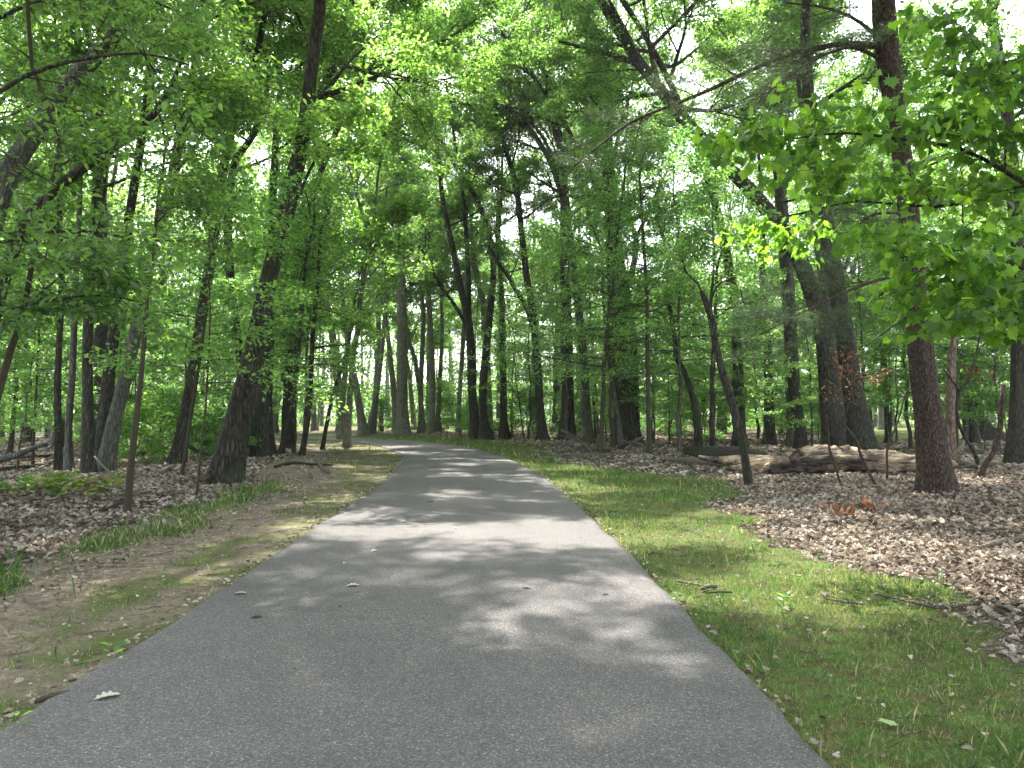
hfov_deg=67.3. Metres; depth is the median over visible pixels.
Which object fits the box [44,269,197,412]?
sapling
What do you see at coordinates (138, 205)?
hardwood tree
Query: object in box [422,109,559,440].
hardwood tree
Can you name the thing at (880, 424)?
hardwood tree
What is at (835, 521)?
fallen branch
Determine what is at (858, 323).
sapling
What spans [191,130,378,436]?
young maple
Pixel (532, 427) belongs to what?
pine tree
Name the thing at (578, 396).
sapling
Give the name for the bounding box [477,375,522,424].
shrub
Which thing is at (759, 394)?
sapling
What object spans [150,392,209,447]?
shrub
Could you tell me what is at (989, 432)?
hardwood tree
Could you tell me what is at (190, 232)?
young maple
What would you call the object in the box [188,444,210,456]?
fallen branch
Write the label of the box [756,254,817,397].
sapling
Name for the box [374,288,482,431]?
young maple
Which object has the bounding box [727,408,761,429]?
shrub
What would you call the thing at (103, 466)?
fallen branch
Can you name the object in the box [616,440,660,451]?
fallen branch
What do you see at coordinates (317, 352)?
young maple
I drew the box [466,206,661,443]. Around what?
young maple
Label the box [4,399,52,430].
shrub
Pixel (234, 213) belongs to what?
hardwood tree
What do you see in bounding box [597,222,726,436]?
young maple
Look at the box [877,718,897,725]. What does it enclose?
fallen leaf
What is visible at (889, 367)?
sapling
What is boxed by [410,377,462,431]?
shrub
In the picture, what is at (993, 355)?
young maple
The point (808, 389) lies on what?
sapling
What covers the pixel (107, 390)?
hardwood tree
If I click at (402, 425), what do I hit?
pine tree
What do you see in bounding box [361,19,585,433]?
hardwood tree
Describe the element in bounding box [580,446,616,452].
fallen branch
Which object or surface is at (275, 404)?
hardwood tree
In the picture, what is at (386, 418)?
shrub
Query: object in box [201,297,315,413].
sapling
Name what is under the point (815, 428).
shrub
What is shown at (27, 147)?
oak tree
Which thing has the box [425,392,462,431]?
shrub
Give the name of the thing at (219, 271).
hardwood tree
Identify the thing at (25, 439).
hardwood tree
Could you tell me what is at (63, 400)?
sapling
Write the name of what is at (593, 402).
young maple
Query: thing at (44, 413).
sapling
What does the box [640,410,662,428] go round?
shrub
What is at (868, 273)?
young maple
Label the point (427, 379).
pine tree
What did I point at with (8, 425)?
shrub
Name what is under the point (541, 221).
hardwood tree
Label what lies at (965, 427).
sapling
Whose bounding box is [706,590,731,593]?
stick
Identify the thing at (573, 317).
pine tree
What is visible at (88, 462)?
hardwood tree
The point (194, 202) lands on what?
sapling
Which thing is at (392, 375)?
hardwood tree
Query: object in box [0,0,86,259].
hardwood tree
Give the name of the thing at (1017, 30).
hardwood tree
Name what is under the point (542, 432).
hardwood tree
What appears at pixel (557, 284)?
pine tree
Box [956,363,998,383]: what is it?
dead leaf cluster
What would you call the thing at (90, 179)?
young maple
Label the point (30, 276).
young tree
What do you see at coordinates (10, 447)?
young maple
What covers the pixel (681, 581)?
stick
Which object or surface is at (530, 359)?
young maple
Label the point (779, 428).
shrub
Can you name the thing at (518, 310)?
sapling
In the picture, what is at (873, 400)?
sapling
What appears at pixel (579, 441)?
fallen branch
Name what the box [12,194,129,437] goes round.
hardwood tree
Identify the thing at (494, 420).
shrub
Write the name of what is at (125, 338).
young maple
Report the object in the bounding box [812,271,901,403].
young maple
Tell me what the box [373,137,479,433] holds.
hardwood tree
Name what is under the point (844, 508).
dead leaf tuft
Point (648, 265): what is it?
young maple
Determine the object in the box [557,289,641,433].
young maple
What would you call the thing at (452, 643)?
path
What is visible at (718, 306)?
young maple
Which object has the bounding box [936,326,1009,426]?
sapling
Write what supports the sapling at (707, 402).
on the ground at (106, 611)
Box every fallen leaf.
[93,690,119,699]
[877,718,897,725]
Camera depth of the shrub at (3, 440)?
35.21 m
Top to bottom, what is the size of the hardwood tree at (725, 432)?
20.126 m
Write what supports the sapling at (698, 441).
on the ground at (106, 611)
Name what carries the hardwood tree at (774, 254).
on the ground at (106, 611)
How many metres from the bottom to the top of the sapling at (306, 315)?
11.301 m
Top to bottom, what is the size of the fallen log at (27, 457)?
0.154 m
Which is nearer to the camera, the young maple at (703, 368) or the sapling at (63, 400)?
the sapling at (63, 400)
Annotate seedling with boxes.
[9,710,33,723]
[100,640,127,653]
[776,590,791,603]
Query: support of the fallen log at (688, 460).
on the ground at (106, 611)
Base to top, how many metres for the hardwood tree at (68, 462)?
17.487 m
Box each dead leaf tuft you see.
[820,499,855,516]
[859,496,892,511]
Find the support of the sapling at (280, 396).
on the ground at (106, 611)
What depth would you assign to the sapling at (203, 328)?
17.54 m
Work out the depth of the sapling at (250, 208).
14.28 m
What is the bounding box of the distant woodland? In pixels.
[2,220,1009,426]
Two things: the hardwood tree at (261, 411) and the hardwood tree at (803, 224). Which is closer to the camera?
the hardwood tree at (261, 411)
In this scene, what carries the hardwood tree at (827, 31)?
on the ground at (106, 611)
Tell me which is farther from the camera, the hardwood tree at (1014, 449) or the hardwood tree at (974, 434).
the hardwood tree at (974, 434)
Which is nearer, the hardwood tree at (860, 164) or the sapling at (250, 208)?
the sapling at (250, 208)
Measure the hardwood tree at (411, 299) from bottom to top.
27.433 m
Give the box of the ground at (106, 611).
[0,415,1023,767]
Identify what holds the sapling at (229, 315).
on the ground at (106, 611)
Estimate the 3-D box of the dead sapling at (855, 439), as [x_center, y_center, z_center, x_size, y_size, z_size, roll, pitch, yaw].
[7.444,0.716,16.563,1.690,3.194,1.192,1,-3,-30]
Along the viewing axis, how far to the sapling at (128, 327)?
31.33 m
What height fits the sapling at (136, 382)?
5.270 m
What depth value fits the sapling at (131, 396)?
29.30 m
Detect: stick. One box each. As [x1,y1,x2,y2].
[34,690,68,703]
[675,580,703,585]
[700,584,717,589]
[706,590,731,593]
[826,598,862,604]
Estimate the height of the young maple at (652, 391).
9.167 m
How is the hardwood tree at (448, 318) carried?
on the ground at (106, 611)
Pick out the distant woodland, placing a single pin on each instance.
(320, 411)
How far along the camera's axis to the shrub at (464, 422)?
46.74 m
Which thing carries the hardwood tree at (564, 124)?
on the ground at (106, 611)
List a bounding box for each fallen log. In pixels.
[0,442,48,462]
[0,461,53,470]
[16,454,53,459]
[126,451,168,456]
[665,457,732,467]
[682,446,768,456]
[698,439,996,473]
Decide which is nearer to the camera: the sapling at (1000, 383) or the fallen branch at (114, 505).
the fallen branch at (114, 505)
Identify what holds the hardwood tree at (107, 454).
on the ground at (106, 611)
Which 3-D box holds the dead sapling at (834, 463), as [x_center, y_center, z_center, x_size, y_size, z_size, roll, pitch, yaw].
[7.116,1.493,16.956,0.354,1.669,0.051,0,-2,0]
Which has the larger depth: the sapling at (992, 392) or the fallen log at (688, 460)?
the sapling at (992, 392)
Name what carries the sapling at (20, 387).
on the ground at (106, 611)
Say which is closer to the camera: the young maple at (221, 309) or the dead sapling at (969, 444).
the dead sapling at (969, 444)
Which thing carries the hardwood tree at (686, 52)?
on the ground at (106, 611)
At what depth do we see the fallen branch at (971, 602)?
6.01 m
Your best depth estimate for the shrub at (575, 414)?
59.64 m
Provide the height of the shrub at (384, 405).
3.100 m
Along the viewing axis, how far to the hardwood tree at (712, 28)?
29.99 m
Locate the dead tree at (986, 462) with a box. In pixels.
[975,384,1005,477]
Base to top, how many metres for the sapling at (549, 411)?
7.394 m
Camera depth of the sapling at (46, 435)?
45.96 m
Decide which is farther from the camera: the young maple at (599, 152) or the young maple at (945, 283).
the young maple at (945, 283)
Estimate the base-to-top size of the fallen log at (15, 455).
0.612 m
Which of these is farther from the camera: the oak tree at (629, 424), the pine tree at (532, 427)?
the pine tree at (532, 427)
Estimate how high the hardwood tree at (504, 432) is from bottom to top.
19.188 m
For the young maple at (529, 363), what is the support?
on the ground at (106, 611)
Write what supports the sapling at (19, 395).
on the ground at (106, 611)
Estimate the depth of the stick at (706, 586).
6.72 m
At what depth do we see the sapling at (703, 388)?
34.42 m
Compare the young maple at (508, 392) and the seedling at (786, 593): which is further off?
the young maple at (508, 392)
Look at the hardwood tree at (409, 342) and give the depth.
56.03 m
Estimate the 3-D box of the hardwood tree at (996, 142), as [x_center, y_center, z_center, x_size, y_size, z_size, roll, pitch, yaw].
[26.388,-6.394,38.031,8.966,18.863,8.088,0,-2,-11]
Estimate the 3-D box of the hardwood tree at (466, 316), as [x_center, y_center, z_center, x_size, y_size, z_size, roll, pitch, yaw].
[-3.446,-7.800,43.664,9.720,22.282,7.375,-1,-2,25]
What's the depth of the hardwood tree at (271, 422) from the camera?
27.08 m
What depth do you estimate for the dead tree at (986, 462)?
17.12 m
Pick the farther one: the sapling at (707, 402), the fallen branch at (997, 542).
the sapling at (707, 402)
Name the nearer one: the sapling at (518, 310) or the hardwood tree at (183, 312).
the sapling at (518, 310)
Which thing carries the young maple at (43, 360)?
on the ground at (106, 611)
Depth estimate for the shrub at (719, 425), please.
44.45 m
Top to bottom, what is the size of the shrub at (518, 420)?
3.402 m
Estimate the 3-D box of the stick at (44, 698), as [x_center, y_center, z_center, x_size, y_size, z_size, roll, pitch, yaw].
[-2.440,1.661,4.090,0.033,0.034,0.181,-2,-3,39]
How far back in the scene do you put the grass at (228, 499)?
6.45 m
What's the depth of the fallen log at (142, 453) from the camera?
27.17 m
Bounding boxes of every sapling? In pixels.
[0,194,104,463]
[0,256,80,437]
[0,266,68,417]
[0,292,102,468]
[0,295,23,401]
[0,299,40,428]
[0,299,124,435]
[1,330,75,430]
[1,332,80,445]
[32,242,170,395]
[41,292,188,443]
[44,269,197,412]
[46,257,152,449]
[48,0,292,512]
[58,158,348,494]
[69,276,204,423]
[108,155,314,474]
[116,339,160,438]
[119,277,235,435]
[142,363,200,419]
[145,278,232,411]
[149,273,275,432]
[169,300,232,414]
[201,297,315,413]
[215,197,355,453]
[235,167,362,453]
[241,187,368,451]
[242,169,374,455]
[265,167,372,454]
[272,328,321,432]
[273,318,334,410]
[310,186,414,449]
[443,288,514,396]
[462,271,559,438]
[492,350,546,415]
[499,327,557,411]
[544,299,607,406]
[544,341,602,433]
[548,190,662,448]
[568,321,655,439]
[574,313,672,418]
[581,127,716,454]
[587,151,772,445]
[612,337,690,429]
[618,289,731,439]
[635,280,703,442]
[640,110,783,484]
[641,360,690,416]
[649,168,792,445]
[653,342,721,426]
[657,325,744,430]
[673,283,762,418]
[697,337,763,421]
[706,315,759,408]
[719,319,817,448]
[745,333,818,441]
[745,371,784,418]
[748,297,808,432]
[750,350,819,427]
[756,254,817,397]
[775,294,905,418]
[775,333,819,439]
[776,221,938,405]
[815,342,896,484]
[826,414,840,482]
[857,333,893,415]
[858,291,909,431]
[859,314,946,445]
[877,357,944,438]
[886,387,910,478]
[900,317,1001,418]
[909,211,1007,445]
[935,340,1007,414]
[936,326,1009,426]
[938,328,1009,434]
[938,328,1009,448]
[940,327,1004,468]
[957,327,1010,413]
[960,312,1008,411]
[975,358,1010,403]
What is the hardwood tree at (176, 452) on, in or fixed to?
on the ground at (106, 611)
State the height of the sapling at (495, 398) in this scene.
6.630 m
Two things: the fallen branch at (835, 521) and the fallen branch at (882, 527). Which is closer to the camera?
the fallen branch at (882, 527)
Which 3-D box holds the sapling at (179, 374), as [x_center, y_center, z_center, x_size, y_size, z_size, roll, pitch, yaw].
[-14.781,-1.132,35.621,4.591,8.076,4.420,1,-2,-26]
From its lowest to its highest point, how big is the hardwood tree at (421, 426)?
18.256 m
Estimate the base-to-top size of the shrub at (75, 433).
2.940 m
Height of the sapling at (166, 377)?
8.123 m
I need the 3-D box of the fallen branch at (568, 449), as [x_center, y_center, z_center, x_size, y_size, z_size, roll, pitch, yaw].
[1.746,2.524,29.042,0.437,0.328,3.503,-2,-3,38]
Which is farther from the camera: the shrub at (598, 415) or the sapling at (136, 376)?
the shrub at (598, 415)
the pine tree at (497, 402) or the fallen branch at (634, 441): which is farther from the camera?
the pine tree at (497, 402)
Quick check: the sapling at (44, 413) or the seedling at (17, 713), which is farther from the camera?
the sapling at (44, 413)
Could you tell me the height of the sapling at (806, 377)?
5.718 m
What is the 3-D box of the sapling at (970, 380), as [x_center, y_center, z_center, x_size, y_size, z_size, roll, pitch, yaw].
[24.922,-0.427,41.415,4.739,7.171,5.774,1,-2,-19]
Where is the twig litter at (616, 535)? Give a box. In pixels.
[0,469,1023,767]
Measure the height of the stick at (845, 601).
0.024 m
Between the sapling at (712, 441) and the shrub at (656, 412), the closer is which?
the sapling at (712, 441)
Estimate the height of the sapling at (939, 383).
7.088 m
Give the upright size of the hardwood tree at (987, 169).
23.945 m
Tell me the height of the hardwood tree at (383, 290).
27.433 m
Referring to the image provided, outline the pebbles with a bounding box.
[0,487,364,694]
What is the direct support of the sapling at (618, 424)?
on the ground at (106, 611)
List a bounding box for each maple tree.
[0,0,309,316]
[692,0,1023,349]
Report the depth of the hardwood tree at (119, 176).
43.46 m
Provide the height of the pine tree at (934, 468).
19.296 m
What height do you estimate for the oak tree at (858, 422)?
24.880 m
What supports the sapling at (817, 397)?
on the ground at (106, 611)
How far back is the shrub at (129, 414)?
22.59 m
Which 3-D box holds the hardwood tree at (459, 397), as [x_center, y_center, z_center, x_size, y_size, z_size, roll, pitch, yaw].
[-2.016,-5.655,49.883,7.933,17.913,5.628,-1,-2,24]
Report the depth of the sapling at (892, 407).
43.34 m
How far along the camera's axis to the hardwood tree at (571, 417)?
41.84 m
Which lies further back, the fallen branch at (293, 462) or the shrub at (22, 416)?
the shrub at (22, 416)
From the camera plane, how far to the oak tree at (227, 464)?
16.20 m
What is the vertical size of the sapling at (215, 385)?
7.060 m
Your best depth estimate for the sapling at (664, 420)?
39.51 m
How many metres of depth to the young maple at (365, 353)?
30.19 m
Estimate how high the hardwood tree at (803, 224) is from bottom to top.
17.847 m
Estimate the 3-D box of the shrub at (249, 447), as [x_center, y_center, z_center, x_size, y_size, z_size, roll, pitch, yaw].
[-9.354,1.725,26.252,1.965,1.727,1.816,0,-2,13]
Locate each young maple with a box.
[0,101,132,454]
[0,147,154,381]
[6,275,78,418]
[33,221,182,394]
[77,220,285,396]
[115,291,202,391]
[144,237,281,435]
[175,181,339,389]
[184,171,395,427]
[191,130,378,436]
[194,237,319,390]
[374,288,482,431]
[424,258,550,399]
[440,252,560,434]
[455,226,592,439]
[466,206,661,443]
[480,68,708,452]
[492,224,599,434]
[493,282,560,398]
[502,131,728,447]
[518,203,644,438]
[541,98,796,451]
[555,191,699,389]
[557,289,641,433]
[580,266,730,444]
[593,272,731,439]
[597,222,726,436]
[610,200,837,433]
[659,317,759,432]
[667,239,808,425]
[700,209,815,436]
[741,236,893,445]
[795,185,991,394]
[799,146,1010,448]
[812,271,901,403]
[852,247,942,441]
[860,77,1023,447]
[861,215,1010,406]
[880,220,1010,451]
[935,207,1008,382]
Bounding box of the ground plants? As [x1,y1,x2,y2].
[0,470,126,495]
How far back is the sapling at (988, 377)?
31.70 m
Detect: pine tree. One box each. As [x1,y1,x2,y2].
[348,76,446,434]
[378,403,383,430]
[384,180,461,425]
[447,165,531,430]
[492,178,560,433]
[527,202,577,344]
[543,0,960,493]
[544,170,604,426]
[945,336,957,454]
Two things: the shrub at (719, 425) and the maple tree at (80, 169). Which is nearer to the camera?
the maple tree at (80, 169)
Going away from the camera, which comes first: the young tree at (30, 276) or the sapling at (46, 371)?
the young tree at (30, 276)
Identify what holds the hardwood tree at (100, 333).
on the ground at (106, 611)
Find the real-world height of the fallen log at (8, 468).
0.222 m
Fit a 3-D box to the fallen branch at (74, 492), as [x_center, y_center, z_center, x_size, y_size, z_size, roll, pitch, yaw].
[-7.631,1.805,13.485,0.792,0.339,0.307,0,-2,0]
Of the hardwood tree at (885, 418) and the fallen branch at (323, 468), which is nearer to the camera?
the fallen branch at (323, 468)
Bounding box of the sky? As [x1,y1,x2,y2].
[0,0,1023,414]
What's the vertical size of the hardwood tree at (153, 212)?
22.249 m
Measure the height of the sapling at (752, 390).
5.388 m
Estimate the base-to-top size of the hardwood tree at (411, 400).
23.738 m
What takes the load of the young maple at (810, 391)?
on the ground at (106, 611)
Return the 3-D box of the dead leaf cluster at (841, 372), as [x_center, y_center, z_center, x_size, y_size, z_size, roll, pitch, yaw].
[8.179,-0.390,18.968,1.011,0.602,0.557,1,-2,-22]
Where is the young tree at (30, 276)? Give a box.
[0,0,205,400]
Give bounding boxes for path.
[0,433,830,767]
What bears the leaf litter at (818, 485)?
on the ground at (106, 611)
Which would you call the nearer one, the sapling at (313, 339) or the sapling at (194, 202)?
the sapling at (194, 202)
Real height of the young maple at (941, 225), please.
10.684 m
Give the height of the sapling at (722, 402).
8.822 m
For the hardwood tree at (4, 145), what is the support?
on the ground at (106, 611)
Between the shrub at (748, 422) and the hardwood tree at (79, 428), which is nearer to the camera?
the hardwood tree at (79, 428)
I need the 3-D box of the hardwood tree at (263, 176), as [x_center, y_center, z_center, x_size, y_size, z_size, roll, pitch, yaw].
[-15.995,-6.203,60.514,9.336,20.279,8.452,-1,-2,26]
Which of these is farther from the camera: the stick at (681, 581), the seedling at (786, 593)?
the stick at (681, 581)
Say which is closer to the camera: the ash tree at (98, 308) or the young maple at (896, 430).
the ash tree at (98, 308)
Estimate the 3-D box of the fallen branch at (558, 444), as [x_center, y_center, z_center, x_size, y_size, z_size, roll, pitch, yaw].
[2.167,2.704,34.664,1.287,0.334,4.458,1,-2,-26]
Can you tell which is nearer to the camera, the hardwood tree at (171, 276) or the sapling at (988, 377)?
the sapling at (988, 377)
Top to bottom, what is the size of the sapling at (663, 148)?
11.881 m
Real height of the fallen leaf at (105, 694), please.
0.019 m
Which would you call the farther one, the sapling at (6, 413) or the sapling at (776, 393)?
the sapling at (776, 393)
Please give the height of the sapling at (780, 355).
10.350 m
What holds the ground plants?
on the ground at (106, 611)
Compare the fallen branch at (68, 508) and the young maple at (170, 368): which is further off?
the young maple at (170, 368)
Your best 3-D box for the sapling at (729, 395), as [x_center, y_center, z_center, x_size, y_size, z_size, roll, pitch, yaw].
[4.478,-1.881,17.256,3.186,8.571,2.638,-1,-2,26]
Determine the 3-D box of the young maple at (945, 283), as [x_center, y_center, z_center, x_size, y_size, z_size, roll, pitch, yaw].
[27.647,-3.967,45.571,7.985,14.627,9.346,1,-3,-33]
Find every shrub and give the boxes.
[0,425,17,446]
[4,388,19,434]
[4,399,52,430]
[73,394,120,439]
[74,428,80,443]
[117,400,176,464]
[121,379,214,460]
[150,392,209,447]
[160,396,222,453]
[188,389,261,457]
[214,413,253,454]
[278,409,302,428]
[366,394,391,432]
[384,409,412,429]
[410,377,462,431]
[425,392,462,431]
[448,395,468,431]
[452,395,498,435]
[461,392,499,427]
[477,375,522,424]
[495,388,553,437]
[507,382,547,429]
[546,382,599,424]
[547,399,599,435]
[591,396,609,430]
[599,387,645,431]
[640,389,667,429]
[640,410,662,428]
[657,363,731,438]
[657,381,708,434]
[727,402,761,429]
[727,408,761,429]
[761,401,806,433]
[775,383,819,433]
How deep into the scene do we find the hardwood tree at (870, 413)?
46.85 m
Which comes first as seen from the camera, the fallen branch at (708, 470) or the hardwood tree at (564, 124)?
the fallen branch at (708, 470)
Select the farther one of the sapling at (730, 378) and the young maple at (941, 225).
the sapling at (730, 378)
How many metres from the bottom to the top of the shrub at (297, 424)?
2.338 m
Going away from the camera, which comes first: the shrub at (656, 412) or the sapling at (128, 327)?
the sapling at (128, 327)
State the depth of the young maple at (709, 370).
51.97 m
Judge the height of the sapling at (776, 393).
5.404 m
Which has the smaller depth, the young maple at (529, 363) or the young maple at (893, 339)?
the young maple at (893, 339)
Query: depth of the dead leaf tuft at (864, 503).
11.84 m
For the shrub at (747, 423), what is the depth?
62.29 m
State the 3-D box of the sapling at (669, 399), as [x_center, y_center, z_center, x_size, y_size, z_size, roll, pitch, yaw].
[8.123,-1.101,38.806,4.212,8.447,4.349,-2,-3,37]
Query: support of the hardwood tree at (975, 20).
on the ground at (106, 611)
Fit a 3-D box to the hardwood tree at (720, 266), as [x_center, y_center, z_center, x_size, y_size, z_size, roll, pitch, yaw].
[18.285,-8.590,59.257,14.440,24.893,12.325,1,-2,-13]
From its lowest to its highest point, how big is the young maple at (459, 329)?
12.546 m
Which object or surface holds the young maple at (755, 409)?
on the ground at (106, 611)
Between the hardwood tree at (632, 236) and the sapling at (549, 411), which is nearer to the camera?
the sapling at (549, 411)
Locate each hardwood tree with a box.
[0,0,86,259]
[0,0,144,132]
[0,0,157,230]
[0,0,290,470]
[0,3,215,447]
[0,4,74,273]
[0,114,65,437]
[1,0,261,436]
[1,95,112,442]
[3,110,159,436]
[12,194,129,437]
[16,0,263,470]
[38,0,117,473]
[75,169,205,343]
[83,118,244,429]
[95,0,285,456]
[97,0,381,471]
[127,227,192,363]
[157,231,250,394]
[160,1,372,433]
[166,0,379,464]
[170,216,253,392]
[183,63,405,432]
[187,139,323,336]
[204,0,520,456]
[211,8,435,438]
[213,0,487,449]
[223,0,396,452]
[230,133,351,430]
[242,170,361,362]
[283,13,462,447]
[288,84,425,432]
[293,137,407,434]
[337,173,458,429]
[340,159,431,433]
[342,138,474,428]
[346,163,453,434]
[348,181,465,433]
[360,224,460,359]
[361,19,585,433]
[367,62,543,439]
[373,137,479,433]
[383,0,620,443]
[392,172,507,433]
[405,188,486,431]
[416,205,504,368]
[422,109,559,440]
[427,62,587,439]
[433,169,540,432]
[444,111,597,438]
[446,0,678,430]
[479,41,702,433]
[490,0,801,447]
[515,44,664,439]
[527,19,737,436]
[569,170,671,429]
[653,109,840,431]
[672,136,800,436]
[685,0,873,446]
[696,34,860,444]
[700,0,892,449]
[730,0,914,433]
[746,197,812,432]
[753,152,922,428]
[756,96,938,338]
[767,187,888,324]
[787,23,1014,443]
[796,39,1023,440]
[833,105,996,442]
[852,0,1023,463]
[858,177,957,429]
[878,87,1023,440]
[898,0,1023,92]
[912,0,1023,227]
[926,3,1023,232]
[943,104,1022,255]
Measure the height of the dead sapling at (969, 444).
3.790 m
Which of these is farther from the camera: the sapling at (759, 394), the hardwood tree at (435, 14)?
the sapling at (759, 394)
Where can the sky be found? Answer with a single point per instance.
(687, 42)
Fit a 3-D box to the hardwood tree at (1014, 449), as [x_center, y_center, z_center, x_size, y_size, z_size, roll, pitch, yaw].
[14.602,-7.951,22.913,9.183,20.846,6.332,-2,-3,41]
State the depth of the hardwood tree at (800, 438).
31.84 m
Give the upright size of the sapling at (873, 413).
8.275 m
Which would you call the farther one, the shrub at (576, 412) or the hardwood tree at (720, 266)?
the hardwood tree at (720, 266)
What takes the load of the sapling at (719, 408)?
on the ground at (106, 611)
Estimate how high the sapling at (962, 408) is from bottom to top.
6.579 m
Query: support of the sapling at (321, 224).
on the ground at (106, 611)
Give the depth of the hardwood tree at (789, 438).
34.13 m
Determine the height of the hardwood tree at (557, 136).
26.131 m
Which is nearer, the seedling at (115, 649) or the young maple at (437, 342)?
the seedling at (115, 649)
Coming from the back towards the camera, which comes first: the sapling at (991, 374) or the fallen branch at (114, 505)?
the sapling at (991, 374)
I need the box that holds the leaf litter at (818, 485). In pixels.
[0,431,1023,767]
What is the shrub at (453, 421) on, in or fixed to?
on the ground at (106, 611)
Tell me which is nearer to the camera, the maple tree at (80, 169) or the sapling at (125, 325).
the maple tree at (80, 169)
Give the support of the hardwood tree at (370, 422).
on the ground at (106, 611)
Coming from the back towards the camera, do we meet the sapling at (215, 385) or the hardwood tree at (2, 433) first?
the hardwood tree at (2, 433)
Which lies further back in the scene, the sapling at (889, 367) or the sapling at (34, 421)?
the sapling at (889, 367)
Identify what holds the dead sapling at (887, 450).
on the ground at (106, 611)
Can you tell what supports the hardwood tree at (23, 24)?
on the ground at (106, 611)
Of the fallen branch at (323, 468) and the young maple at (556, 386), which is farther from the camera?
the young maple at (556, 386)
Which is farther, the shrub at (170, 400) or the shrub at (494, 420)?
the shrub at (494, 420)
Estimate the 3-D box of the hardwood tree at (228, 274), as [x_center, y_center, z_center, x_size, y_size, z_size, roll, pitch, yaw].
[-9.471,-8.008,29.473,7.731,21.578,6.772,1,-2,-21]
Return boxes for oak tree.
[0,0,147,238]
[202,0,475,485]
[503,0,733,445]
[520,0,845,446]
[691,0,942,449]
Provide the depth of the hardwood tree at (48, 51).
16.70 m
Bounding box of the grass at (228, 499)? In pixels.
[0,433,1023,767]
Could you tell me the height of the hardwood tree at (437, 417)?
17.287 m
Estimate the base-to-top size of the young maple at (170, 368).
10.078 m
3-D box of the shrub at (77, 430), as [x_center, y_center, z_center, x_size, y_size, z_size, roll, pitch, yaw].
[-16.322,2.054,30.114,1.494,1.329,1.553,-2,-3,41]
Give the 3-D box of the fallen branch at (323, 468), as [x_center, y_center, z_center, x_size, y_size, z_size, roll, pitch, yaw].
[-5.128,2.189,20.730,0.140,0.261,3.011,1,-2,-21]
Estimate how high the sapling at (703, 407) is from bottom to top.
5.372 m
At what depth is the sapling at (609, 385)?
42.17 m
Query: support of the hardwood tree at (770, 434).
on the ground at (106, 611)
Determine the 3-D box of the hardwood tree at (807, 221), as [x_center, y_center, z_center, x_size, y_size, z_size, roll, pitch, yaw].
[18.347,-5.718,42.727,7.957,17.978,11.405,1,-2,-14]
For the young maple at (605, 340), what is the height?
14.158 m
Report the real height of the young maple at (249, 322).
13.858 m
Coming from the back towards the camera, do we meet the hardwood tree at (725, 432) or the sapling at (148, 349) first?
the hardwood tree at (725, 432)
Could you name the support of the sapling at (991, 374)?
on the ground at (106, 611)
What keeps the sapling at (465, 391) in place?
on the ground at (106, 611)
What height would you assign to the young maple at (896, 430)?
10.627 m
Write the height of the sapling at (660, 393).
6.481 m
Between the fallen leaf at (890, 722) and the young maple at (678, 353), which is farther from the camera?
the young maple at (678, 353)
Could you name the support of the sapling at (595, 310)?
on the ground at (106, 611)
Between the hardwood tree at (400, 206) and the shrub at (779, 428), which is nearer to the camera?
the hardwood tree at (400, 206)
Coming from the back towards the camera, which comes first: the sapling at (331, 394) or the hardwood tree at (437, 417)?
the hardwood tree at (437, 417)
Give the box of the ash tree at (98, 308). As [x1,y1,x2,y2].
[0,0,249,358]
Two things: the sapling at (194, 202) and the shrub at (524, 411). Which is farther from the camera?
the shrub at (524, 411)
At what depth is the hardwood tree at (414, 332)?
61.32 m
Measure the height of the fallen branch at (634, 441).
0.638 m
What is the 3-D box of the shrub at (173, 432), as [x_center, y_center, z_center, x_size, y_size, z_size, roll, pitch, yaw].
[-11.605,1.594,28.105,2.703,2.314,2.600,0,-2,-11]
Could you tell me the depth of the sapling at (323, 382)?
56.63 m
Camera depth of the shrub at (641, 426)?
57.38 m
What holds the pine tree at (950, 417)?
on the ground at (106, 611)
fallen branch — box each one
[56,477,102,495]
[59,506,97,509]
[92,499,171,513]
[94,456,115,477]
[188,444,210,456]
[274,461,332,467]
[313,457,329,473]
[534,445,582,456]
[546,441,593,447]
[553,428,585,452]
[561,429,592,452]
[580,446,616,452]
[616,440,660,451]
[626,436,644,449]
[686,469,728,474]
[829,517,853,522]
[871,524,901,530]
[874,592,997,608]
[976,536,1023,547]
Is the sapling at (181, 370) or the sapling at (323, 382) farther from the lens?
the sapling at (323, 382)
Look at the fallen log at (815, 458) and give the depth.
19.17 m
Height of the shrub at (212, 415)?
2.409 m
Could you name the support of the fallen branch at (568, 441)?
on the leaf litter at (818, 485)
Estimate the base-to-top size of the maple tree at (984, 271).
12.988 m
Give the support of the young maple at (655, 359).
on the ground at (106, 611)
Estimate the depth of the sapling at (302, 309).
27.94 m
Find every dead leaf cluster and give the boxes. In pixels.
[819,357,861,379]
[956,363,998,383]
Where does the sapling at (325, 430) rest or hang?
on the ground at (106, 611)
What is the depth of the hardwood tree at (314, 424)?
62.34 m
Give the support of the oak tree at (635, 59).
on the ground at (106, 611)
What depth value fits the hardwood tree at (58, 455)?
21.19 m
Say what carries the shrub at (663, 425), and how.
on the ground at (106, 611)
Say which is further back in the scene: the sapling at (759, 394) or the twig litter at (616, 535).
the sapling at (759, 394)
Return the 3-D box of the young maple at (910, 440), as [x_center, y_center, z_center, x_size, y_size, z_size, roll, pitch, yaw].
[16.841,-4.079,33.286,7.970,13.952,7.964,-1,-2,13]
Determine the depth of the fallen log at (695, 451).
23.36 m

